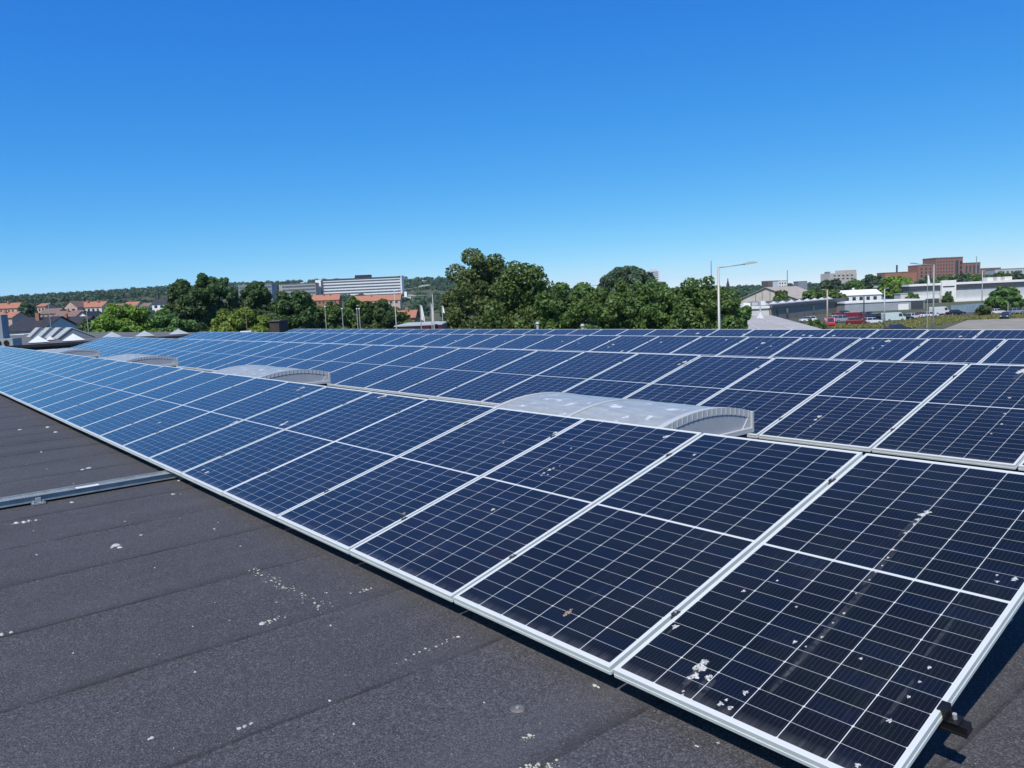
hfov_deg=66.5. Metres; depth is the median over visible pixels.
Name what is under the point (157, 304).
white house
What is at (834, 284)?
broadleaf tree
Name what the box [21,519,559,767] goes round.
lichen
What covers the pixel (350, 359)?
solar panel
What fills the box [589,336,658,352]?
solar panel
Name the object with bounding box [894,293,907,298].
shed
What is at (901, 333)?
solar panel
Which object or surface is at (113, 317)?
broadleaf tree
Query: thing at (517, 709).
fixing plate
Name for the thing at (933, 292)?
street lamp
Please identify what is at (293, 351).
solar panel
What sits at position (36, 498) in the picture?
cable tray
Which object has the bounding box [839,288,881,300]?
white villa
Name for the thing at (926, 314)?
parked car
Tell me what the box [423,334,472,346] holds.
solar panel
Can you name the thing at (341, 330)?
solar panel
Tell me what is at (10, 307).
terrace house
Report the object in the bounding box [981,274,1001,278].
broadleaf tree
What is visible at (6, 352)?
solar panel
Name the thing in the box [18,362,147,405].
solar panel
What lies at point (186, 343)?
solar panel
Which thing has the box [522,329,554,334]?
solar panel
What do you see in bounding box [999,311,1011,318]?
parked car
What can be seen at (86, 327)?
round bush
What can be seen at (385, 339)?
solar panel
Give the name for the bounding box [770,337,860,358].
solar panel
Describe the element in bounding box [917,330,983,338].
solar panel
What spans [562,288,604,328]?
broadleaf tree
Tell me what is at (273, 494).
solar panel
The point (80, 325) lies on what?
broadleaf tree
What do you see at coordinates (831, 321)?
parked car
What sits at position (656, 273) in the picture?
tower block
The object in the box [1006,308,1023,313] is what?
parked car
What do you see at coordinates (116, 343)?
solar panel
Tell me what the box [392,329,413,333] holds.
solar panel
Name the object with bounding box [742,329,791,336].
solar panel
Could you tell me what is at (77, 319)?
black roof house
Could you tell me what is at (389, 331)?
solar panel
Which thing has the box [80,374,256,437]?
solar panel
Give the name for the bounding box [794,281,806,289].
grey house
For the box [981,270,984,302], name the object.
street lamp
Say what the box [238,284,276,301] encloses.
office block
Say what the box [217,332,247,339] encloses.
solar panel
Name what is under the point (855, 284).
broadleaf tree
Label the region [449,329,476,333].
solar panel
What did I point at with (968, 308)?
blue fence
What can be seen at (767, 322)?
pale roof building
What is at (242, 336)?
solar panel
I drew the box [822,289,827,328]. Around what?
street lamp
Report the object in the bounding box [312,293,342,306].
terrace house
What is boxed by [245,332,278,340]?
solar panel
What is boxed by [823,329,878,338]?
solar panel
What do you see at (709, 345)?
solar panel
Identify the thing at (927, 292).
flag pole
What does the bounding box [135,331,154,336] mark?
pyramid skylight
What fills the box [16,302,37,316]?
broadleaf tree
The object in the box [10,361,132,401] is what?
solar panel
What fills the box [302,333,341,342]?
solar panel
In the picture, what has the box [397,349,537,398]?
solar panel
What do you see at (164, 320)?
broadleaf tree
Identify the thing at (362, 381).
solar panel
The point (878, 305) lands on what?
grey shed
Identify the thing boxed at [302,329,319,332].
solar panel
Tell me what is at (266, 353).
solar panel
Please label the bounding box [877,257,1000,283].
brick housing
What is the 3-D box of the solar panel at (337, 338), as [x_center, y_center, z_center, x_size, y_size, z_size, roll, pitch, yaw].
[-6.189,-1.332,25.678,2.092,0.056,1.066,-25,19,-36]
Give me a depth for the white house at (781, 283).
596.48 m
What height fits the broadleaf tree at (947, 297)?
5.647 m
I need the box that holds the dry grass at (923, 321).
[828,313,1023,327]
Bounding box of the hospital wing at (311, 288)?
[279,283,319,297]
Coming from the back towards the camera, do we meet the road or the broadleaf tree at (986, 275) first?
the broadleaf tree at (986, 275)
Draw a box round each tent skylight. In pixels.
[26,327,42,337]
[36,327,53,337]
[45,327,63,338]
[53,327,96,339]
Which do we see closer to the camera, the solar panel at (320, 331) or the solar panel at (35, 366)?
the solar panel at (35, 366)
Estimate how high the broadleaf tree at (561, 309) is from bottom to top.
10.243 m
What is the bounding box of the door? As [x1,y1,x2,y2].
[898,304,908,309]
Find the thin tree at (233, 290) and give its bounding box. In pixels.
[224,277,238,306]
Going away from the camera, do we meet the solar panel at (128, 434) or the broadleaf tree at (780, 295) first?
the solar panel at (128, 434)
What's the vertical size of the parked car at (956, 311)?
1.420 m
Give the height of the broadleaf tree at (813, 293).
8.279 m
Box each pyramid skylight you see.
[28,336,48,343]
[62,334,84,341]
[103,332,121,337]
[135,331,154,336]
[168,329,188,334]
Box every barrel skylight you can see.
[46,348,99,357]
[103,354,177,366]
[214,365,330,385]
[494,392,753,437]
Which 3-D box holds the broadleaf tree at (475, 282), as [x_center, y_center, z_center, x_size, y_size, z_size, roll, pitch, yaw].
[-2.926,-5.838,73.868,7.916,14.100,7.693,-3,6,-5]
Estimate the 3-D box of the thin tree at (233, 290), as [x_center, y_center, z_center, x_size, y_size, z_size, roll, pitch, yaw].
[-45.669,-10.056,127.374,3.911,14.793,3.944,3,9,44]
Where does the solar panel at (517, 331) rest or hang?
on the mounting rail
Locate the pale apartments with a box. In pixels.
[985,268,1023,274]
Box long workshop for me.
[749,297,846,318]
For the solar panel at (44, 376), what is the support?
on the mounting rail
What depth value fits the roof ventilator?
116.91 m
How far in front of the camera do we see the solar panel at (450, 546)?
4.70 m
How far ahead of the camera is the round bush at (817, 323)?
137.05 m
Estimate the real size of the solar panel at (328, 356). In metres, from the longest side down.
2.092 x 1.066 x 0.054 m
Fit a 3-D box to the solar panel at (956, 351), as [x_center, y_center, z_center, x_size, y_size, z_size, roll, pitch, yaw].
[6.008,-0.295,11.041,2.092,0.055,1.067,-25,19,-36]
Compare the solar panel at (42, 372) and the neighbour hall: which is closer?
the solar panel at (42, 372)
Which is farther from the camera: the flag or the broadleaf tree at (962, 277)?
the broadleaf tree at (962, 277)
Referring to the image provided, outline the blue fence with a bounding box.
[951,303,983,311]
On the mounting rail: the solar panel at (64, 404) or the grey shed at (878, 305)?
the solar panel at (64, 404)
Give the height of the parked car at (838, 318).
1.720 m
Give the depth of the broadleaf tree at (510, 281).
64.25 m
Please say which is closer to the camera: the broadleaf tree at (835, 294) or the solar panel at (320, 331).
the solar panel at (320, 331)
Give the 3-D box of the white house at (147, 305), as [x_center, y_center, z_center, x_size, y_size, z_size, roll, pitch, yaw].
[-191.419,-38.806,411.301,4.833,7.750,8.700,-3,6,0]
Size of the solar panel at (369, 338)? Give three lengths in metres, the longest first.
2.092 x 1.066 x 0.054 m
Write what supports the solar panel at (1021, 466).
on the mounting rail
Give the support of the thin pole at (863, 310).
on the ground at (437, 317)
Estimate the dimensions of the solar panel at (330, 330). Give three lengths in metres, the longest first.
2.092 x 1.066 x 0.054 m
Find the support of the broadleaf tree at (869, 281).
on the ground at (437, 317)
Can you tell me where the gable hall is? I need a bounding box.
[741,286,806,302]
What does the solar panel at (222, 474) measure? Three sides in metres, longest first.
2.092 x 1.066 x 0.054 m
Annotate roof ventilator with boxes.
[756,306,764,317]
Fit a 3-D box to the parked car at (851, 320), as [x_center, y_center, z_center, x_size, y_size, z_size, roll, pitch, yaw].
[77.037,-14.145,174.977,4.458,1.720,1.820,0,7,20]
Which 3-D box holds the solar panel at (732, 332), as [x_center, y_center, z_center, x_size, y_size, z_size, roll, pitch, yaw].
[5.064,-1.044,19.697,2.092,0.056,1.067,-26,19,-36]
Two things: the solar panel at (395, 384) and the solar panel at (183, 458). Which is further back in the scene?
the solar panel at (395, 384)
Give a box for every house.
[0,301,24,311]
[0,310,29,325]
[9,313,77,333]
[36,303,55,312]
[40,308,65,316]
[54,309,85,316]
[63,301,83,310]
[63,314,94,323]
[77,311,101,318]
[83,300,108,311]
[126,301,142,306]
[140,303,152,317]
[151,299,166,312]
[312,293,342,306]
[355,294,381,305]
[382,294,402,309]
[761,280,778,288]
[773,280,786,286]
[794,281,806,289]
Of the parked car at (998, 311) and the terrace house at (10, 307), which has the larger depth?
the terrace house at (10, 307)
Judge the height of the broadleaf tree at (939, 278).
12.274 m
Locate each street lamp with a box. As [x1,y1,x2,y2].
[394,285,429,328]
[408,294,434,328]
[717,261,756,328]
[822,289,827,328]
[884,288,887,326]
[910,263,934,329]
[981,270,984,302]
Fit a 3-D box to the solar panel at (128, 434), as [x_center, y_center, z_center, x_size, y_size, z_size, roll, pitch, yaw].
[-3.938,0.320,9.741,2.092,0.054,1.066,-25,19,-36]
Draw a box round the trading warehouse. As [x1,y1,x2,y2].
[874,276,1023,302]
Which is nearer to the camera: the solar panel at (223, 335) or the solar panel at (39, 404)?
the solar panel at (39, 404)
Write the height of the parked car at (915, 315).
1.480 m
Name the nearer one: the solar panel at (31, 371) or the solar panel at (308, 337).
the solar panel at (31, 371)
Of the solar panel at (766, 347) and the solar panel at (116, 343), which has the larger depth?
the solar panel at (116, 343)
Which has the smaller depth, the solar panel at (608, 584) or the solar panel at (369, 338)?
the solar panel at (608, 584)
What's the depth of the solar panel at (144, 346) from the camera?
27.02 m
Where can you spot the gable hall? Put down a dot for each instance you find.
(768, 294)
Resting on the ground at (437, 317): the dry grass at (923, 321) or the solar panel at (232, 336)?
the dry grass at (923, 321)
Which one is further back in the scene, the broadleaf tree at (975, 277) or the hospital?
the hospital
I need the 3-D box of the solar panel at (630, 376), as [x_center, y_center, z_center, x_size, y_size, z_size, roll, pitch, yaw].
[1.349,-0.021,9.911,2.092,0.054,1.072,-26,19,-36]
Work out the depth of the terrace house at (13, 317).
251.29 m
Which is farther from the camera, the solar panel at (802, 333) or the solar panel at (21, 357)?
the solar panel at (21, 357)
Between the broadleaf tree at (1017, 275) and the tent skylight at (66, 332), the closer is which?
the tent skylight at (66, 332)
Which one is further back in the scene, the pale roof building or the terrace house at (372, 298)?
the terrace house at (372, 298)
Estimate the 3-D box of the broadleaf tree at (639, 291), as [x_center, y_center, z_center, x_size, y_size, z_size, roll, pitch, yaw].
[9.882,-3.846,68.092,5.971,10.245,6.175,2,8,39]
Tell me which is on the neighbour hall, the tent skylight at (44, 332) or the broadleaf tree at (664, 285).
the tent skylight at (44, 332)
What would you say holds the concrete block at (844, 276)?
on the ground at (437, 317)
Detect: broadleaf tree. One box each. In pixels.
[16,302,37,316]
[73,318,90,330]
[90,303,152,331]
[138,307,200,332]
[150,278,214,331]
[193,272,239,325]
[238,281,272,322]
[267,290,321,330]
[315,300,349,328]
[344,296,361,328]
[351,298,406,328]
[439,293,466,328]
[443,247,515,328]
[480,260,554,328]
[533,282,598,328]
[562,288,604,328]
[578,280,646,328]
[594,280,652,326]
[633,279,677,328]
[652,281,680,300]
[668,275,746,328]
[723,299,752,328]
[772,289,789,300]
[801,289,831,299]
[818,278,849,290]
[825,288,846,298]
[845,278,864,289]
[861,274,883,288]
[877,275,912,297]
[914,276,932,283]
[935,275,950,282]
[941,291,954,302]
[949,272,969,281]
[966,272,981,281]
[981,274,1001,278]
[984,286,1023,310]
[993,270,1012,277]
[1011,270,1023,279]
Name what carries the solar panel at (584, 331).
on the mounting rail
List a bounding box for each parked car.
[799,316,816,321]
[824,317,834,325]
[835,315,848,322]
[844,312,865,319]
[845,317,866,323]
[865,317,882,323]
[866,313,880,319]
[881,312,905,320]
[883,324,911,328]
[903,314,913,318]
[906,313,920,317]
[920,312,938,316]
[929,307,949,313]
[945,309,965,314]
[992,309,1005,313]
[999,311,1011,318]
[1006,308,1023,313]
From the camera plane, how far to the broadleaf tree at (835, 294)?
284.88 m
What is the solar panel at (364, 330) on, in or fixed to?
on the mounting rail
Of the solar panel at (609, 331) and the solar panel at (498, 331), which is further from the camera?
the solar panel at (498, 331)
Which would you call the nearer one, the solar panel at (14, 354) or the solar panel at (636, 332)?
the solar panel at (636, 332)
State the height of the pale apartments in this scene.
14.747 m
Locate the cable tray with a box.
[0,470,184,507]
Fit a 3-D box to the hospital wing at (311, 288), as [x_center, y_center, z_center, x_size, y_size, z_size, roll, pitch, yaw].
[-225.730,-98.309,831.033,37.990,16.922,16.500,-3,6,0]
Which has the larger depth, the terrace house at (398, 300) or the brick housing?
the brick housing
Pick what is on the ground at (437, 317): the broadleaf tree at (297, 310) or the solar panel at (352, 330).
the broadleaf tree at (297, 310)
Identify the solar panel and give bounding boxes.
[0,348,21,354]
[0,349,27,357]
[0,349,31,359]
[0,350,37,361]
[0,351,45,364]
[0,352,52,367]
[0,352,59,371]
[0,353,66,374]
[0,354,75,378]
[0,355,85,382]
[0,356,94,387]
[0,358,105,393]
[3,359,119,396]
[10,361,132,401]
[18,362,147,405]
[28,364,162,410]
[38,366,182,415]
[50,369,204,422]
[64,371,227,429]
[71,336,110,347]
[78,337,117,348]
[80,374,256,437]
[81,337,124,348]
[89,337,131,349]
[93,337,138,349]
[98,338,145,352]
[98,338,163,357]
[99,378,288,448]
[100,338,153,354]
[104,338,170,357]
[121,382,326,460]
[127,339,180,353]
[138,339,191,354]
[146,339,203,354]
[148,387,372,476]
[156,340,213,355]
[168,340,227,357]
[176,341,255,367]
[177,340,239,361]
[178,332,203,338]
[181,392,426,495]
[182,341,269,369]
[186,332,211,338]
[194,332,220,338]
[196,342,287,370]
[202,332,228,339]
[208,332,238,339]
[210,342,304,371]
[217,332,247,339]
[223,399,496,520]
[227,332,257,340]
[234,332,268,340]
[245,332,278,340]
[247,343,326,364]
[256,332,290,340]
[266,332,299,341]
[267,343,347,366]
[277,408,584,553]
[278,333,313,341]
[289,344,370,368]
[291,333,326,342]
[295,329,309,332]
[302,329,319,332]
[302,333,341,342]
[311,329,329,332]
[311,345,396,372]
[317,333,357,342]
[322,329,339,332]
[327,346,426,386]
[331,333,373,343]
[332,329,350,332]
[334,347,459,389]
[343,329,362,332]
[347,333,391,344]
[349,418,701,601]
[354,329,373,332]
[363,334,407,344]
[364,348,495,393]
[366,329,386,332]
[379,329,399,332]
[382,334,428,345]
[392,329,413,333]
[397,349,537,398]
[400,334,449,345]
[403,329,427,333]
[418,329,442,333]
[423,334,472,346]
[433,329,458,333]
[436,350,582,403]
[444,334,498,347]
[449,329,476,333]
[453,433,862,674]
[467,329,493,333]
[468,334,523,348]
[481,351,638,405]
[485,329,512,333]
[494,335,553,349]
[502,329,533,334]
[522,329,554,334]
[522,335,585,350]
[544,329,577,334]
[554,335,619,351]
[564,353,700,398]
[567,329,601,334]
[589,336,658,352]
[591,329,628,334]
[613,453,1023,767]
[616,329,656,335]
[625,356,774,404]
[627,336,701,353]
[644,329,685,335]
[670,336,748,355]
[675,329,718,336]
[698,358,861,437]
[708,329,753,336]
[717,337,801,357]
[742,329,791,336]
[759,361,967,451]
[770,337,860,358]
[781,329,833,337]
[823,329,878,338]
[831,338,928,361]
[868,329,928,338]
[872,364,1023,469]
[899,338,1005,364]
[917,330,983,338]
[974,330,1023,339]
[980,339,1023,364]
[1018,460,1023,470]
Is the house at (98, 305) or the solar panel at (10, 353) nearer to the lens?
the solar panel at (10, 353)
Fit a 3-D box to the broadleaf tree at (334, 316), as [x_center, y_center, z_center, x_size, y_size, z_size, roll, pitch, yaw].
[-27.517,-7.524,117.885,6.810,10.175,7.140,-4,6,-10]
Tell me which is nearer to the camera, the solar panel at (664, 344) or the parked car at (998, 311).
the solar panel at (664, 344)
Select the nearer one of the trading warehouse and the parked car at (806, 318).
the parked car at (806, 318)
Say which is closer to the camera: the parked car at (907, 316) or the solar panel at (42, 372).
the solar panel at (42, 372)
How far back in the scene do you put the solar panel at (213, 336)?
34.92 m
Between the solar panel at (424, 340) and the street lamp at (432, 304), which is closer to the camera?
the solar panel at (424, 340)
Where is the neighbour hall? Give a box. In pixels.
[5,332,193,349]
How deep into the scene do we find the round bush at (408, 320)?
117.21 m
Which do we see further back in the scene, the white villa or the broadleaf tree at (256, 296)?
the white villa
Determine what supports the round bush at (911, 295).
on the ground at (437, 317)
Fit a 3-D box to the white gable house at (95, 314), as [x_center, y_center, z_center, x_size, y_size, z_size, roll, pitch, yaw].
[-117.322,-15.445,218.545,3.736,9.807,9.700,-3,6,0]
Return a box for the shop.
[394,321,448,328]
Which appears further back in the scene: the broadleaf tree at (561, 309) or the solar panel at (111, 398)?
the broadleaf tree at (561, 309)
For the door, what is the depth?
254.62 m
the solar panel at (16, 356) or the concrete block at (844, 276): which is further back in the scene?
the concrete block at (844, 276)
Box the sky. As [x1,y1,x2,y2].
[0,0,1023,296]
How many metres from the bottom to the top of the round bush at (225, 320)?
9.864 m
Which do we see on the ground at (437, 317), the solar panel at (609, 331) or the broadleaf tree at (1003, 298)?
the broadleaf tree at (1003, 298)
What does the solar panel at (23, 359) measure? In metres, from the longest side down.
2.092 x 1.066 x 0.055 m
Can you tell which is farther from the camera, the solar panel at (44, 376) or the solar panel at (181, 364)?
the solar panel at (181, 364)
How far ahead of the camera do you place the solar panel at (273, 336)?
30.05 m
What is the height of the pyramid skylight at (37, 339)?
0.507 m
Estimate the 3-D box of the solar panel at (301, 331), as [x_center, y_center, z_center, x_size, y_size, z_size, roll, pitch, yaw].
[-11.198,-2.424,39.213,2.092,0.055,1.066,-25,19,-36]
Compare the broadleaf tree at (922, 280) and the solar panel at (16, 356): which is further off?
the broadleaf tree at (922, 280)
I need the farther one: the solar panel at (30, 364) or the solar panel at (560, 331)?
the solar panel at (560, 331)
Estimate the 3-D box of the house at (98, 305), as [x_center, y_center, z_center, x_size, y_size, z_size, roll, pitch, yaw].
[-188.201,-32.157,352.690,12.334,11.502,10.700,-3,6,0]
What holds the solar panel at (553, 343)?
on the mounting rail
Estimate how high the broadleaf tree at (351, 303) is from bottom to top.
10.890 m
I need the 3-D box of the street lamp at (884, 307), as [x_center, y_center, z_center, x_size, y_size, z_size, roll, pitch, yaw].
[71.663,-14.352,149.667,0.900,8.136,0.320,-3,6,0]
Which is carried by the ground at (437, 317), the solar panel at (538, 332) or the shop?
the shop
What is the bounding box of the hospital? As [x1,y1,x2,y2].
[315,275,404,295]
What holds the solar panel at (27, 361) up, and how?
on the mounting rail
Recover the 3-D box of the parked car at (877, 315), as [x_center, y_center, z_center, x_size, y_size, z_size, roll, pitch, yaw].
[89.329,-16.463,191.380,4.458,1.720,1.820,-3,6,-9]
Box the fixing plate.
[510,705,524,712]
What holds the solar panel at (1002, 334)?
on the mounting rail
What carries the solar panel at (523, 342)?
on the mounting rail
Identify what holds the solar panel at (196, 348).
on the mounting rail
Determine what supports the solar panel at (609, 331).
on the mounting rail
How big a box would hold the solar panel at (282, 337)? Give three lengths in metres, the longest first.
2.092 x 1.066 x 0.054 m
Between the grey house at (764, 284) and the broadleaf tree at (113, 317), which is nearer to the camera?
the broadleaf tree at (113, 317)
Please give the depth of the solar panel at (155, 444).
8.83 m
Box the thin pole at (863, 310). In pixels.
[863,296,864,325]
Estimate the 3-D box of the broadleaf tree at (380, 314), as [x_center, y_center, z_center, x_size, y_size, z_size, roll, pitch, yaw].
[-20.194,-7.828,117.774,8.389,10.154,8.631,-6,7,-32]
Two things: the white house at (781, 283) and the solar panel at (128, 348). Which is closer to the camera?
the solar panel at (128, 348)
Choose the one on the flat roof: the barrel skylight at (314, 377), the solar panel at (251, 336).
the barrel skylight at (314, 377)
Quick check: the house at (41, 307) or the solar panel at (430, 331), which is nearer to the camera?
the solar panel at (430, 331)
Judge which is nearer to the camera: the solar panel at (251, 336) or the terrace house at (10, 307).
the solar panel at (251, 336)
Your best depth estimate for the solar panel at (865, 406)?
7.35 m
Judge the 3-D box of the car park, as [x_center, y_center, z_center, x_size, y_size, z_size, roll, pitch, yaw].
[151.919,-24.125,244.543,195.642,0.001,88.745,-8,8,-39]
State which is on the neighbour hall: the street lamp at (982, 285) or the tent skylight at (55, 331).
the tent skylight at (55, 331)
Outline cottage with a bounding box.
[398,307,419,321]
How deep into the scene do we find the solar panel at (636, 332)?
22.54 m
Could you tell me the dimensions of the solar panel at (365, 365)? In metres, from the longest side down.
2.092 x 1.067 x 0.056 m
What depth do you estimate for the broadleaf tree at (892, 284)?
325.22 m
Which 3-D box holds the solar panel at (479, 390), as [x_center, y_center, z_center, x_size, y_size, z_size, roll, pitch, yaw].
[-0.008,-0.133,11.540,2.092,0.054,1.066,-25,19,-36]
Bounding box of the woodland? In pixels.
[0,275,820,318]
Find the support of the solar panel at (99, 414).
on the mounting rail
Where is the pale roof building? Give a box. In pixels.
[747,315,819,329]
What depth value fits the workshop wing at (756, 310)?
212.74 m
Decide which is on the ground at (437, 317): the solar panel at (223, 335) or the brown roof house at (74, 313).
the brown roof house at (74, 313)
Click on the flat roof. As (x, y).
(106, 650)
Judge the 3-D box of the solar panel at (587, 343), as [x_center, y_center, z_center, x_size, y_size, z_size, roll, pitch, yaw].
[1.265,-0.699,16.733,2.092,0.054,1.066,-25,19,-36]
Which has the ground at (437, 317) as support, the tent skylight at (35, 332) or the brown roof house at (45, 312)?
the brown roof house at (45, 312)
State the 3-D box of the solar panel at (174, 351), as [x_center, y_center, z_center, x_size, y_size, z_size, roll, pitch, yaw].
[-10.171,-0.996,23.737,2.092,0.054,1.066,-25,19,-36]
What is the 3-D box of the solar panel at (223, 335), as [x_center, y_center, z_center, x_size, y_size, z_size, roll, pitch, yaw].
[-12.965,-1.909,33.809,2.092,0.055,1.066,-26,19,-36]
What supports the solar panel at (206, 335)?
on the mounting rail
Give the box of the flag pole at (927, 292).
[927,274,927,311]
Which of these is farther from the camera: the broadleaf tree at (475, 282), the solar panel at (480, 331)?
the broadleaf tree at (475, 282)
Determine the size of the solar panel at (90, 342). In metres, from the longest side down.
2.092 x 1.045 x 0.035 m
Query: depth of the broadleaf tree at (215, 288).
120.19 m
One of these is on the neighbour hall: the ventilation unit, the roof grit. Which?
the ventilation unit
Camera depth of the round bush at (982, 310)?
188.95 m
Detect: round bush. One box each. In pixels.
[83,320,95,331]
[208,307,270,331]
[403,318,429,323]
[806,317,825,328]
[906,292,919,298]
[974,304,992,314]
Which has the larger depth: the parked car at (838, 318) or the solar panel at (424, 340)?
the parked car at (838, 318)
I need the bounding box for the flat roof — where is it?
[0,358,1023,767]
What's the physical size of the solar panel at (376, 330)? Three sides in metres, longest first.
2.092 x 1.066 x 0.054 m
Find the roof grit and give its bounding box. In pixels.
[0,426,718,763]
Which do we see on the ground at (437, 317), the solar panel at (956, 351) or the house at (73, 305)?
the house at (73, 305)
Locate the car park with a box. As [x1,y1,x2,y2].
[796,312,1023,322]
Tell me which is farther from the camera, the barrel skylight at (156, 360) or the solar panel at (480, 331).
the solar panel at (480, 331)
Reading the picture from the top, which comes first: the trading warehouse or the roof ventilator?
the trading warehouse
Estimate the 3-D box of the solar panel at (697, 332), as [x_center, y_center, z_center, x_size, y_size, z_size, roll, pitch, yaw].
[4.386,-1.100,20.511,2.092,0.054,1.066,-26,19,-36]
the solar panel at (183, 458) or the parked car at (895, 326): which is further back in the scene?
the parked car at (895, 326)
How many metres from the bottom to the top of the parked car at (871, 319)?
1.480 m
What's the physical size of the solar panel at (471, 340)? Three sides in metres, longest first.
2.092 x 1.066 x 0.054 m
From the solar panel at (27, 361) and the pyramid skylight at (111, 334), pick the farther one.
the pyramid skylight at (111, 334)
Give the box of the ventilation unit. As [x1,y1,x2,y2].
[0,314,21,345]
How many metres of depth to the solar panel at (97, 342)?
32.83 m
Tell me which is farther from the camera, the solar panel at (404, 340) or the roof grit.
the solar panel at (404, 340)
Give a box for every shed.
[268,319,288,331]
[836,299,925,311]
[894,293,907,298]
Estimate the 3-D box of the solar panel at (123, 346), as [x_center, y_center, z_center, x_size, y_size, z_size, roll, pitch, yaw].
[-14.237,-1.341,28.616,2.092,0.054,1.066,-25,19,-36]
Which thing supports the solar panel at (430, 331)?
on the mounting rail
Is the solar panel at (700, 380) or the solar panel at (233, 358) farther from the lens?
the solar panel at (233, 358)
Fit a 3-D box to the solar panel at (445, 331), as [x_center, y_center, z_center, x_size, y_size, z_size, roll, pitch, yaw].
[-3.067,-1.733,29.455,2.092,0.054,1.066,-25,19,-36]
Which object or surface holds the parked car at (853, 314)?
on the car park
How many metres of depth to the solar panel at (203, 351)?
22.20 m
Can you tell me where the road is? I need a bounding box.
[943,318,1023,329]
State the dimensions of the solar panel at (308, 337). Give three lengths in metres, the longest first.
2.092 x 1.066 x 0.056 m
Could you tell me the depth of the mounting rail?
2.43 m
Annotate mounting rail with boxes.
[936,700,972,738]
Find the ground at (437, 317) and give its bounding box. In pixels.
[37,281,1023,329]
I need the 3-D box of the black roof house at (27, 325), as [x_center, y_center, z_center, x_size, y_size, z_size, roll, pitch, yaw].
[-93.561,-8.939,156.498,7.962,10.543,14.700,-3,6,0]
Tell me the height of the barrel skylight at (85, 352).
0.607 m
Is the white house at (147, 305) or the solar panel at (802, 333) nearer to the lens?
the solar panel at (802, 333)
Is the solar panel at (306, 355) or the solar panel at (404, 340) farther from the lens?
the solar panel at (404, 340)
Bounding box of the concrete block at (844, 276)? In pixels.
[820,270,856,283]
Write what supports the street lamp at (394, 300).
on the ground at (437, 317)
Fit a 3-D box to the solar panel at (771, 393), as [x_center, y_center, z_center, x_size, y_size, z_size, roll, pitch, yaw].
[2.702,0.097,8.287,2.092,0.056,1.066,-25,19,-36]
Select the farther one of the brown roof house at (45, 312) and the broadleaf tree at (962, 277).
the broadleaf tree at (962, 277)
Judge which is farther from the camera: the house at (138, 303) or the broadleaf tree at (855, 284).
the house at (138, 303)
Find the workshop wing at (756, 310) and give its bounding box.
[740,301,769,315]
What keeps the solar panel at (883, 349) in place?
on the mounting rail
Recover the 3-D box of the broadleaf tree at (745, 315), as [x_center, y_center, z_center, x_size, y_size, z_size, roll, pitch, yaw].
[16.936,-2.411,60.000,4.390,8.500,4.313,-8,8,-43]
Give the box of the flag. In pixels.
[421,305,424,321]
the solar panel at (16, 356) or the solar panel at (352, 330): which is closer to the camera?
the solar panel at (16, 356)
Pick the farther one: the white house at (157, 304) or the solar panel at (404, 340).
the white house at (157, 304)
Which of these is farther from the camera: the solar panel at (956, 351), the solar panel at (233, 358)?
the solar panel at (233, 358)
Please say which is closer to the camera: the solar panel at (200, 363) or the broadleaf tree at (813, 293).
the solar panel at (200, 363)
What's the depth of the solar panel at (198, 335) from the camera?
36.53 m
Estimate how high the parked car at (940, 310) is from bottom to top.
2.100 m
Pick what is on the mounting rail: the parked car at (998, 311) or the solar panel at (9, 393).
the solar panel at (9, 393)
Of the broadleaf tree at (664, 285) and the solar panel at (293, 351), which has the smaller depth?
the solar panel at (293, 351)
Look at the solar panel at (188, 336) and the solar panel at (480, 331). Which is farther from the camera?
the solar panel at (188, 336)
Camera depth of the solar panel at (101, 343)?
31.98 m
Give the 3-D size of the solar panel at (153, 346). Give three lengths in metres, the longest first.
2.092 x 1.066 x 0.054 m
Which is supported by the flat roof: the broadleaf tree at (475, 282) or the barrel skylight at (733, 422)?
the barrel skylight at (733, 422)
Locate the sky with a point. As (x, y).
(144, 143)
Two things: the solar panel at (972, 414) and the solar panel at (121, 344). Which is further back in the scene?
the solar panel at (121, 344)
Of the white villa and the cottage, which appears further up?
the white villa
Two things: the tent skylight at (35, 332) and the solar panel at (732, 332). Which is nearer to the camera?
the solar panel at (732, 332)
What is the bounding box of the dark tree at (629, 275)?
[600,265,655,294]
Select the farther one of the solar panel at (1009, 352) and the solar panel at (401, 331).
the solar panel at (401, 331)
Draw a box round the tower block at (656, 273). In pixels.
[647,270,659,281]
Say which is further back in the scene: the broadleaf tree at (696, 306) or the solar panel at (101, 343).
the broadleaf tree at (696, 306)
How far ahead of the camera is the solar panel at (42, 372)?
17.86 m
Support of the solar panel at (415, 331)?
on the mounting rail
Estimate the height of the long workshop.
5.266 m
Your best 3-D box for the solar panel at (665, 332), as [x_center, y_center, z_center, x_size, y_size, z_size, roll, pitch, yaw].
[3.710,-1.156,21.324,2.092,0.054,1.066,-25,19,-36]
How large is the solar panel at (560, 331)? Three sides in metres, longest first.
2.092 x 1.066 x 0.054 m
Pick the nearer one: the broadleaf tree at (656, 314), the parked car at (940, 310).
the broadleaf tree at (656, 314)
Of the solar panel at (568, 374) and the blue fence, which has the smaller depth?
the solar panel at (568, 374)
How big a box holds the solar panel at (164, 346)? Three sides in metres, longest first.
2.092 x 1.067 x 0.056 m

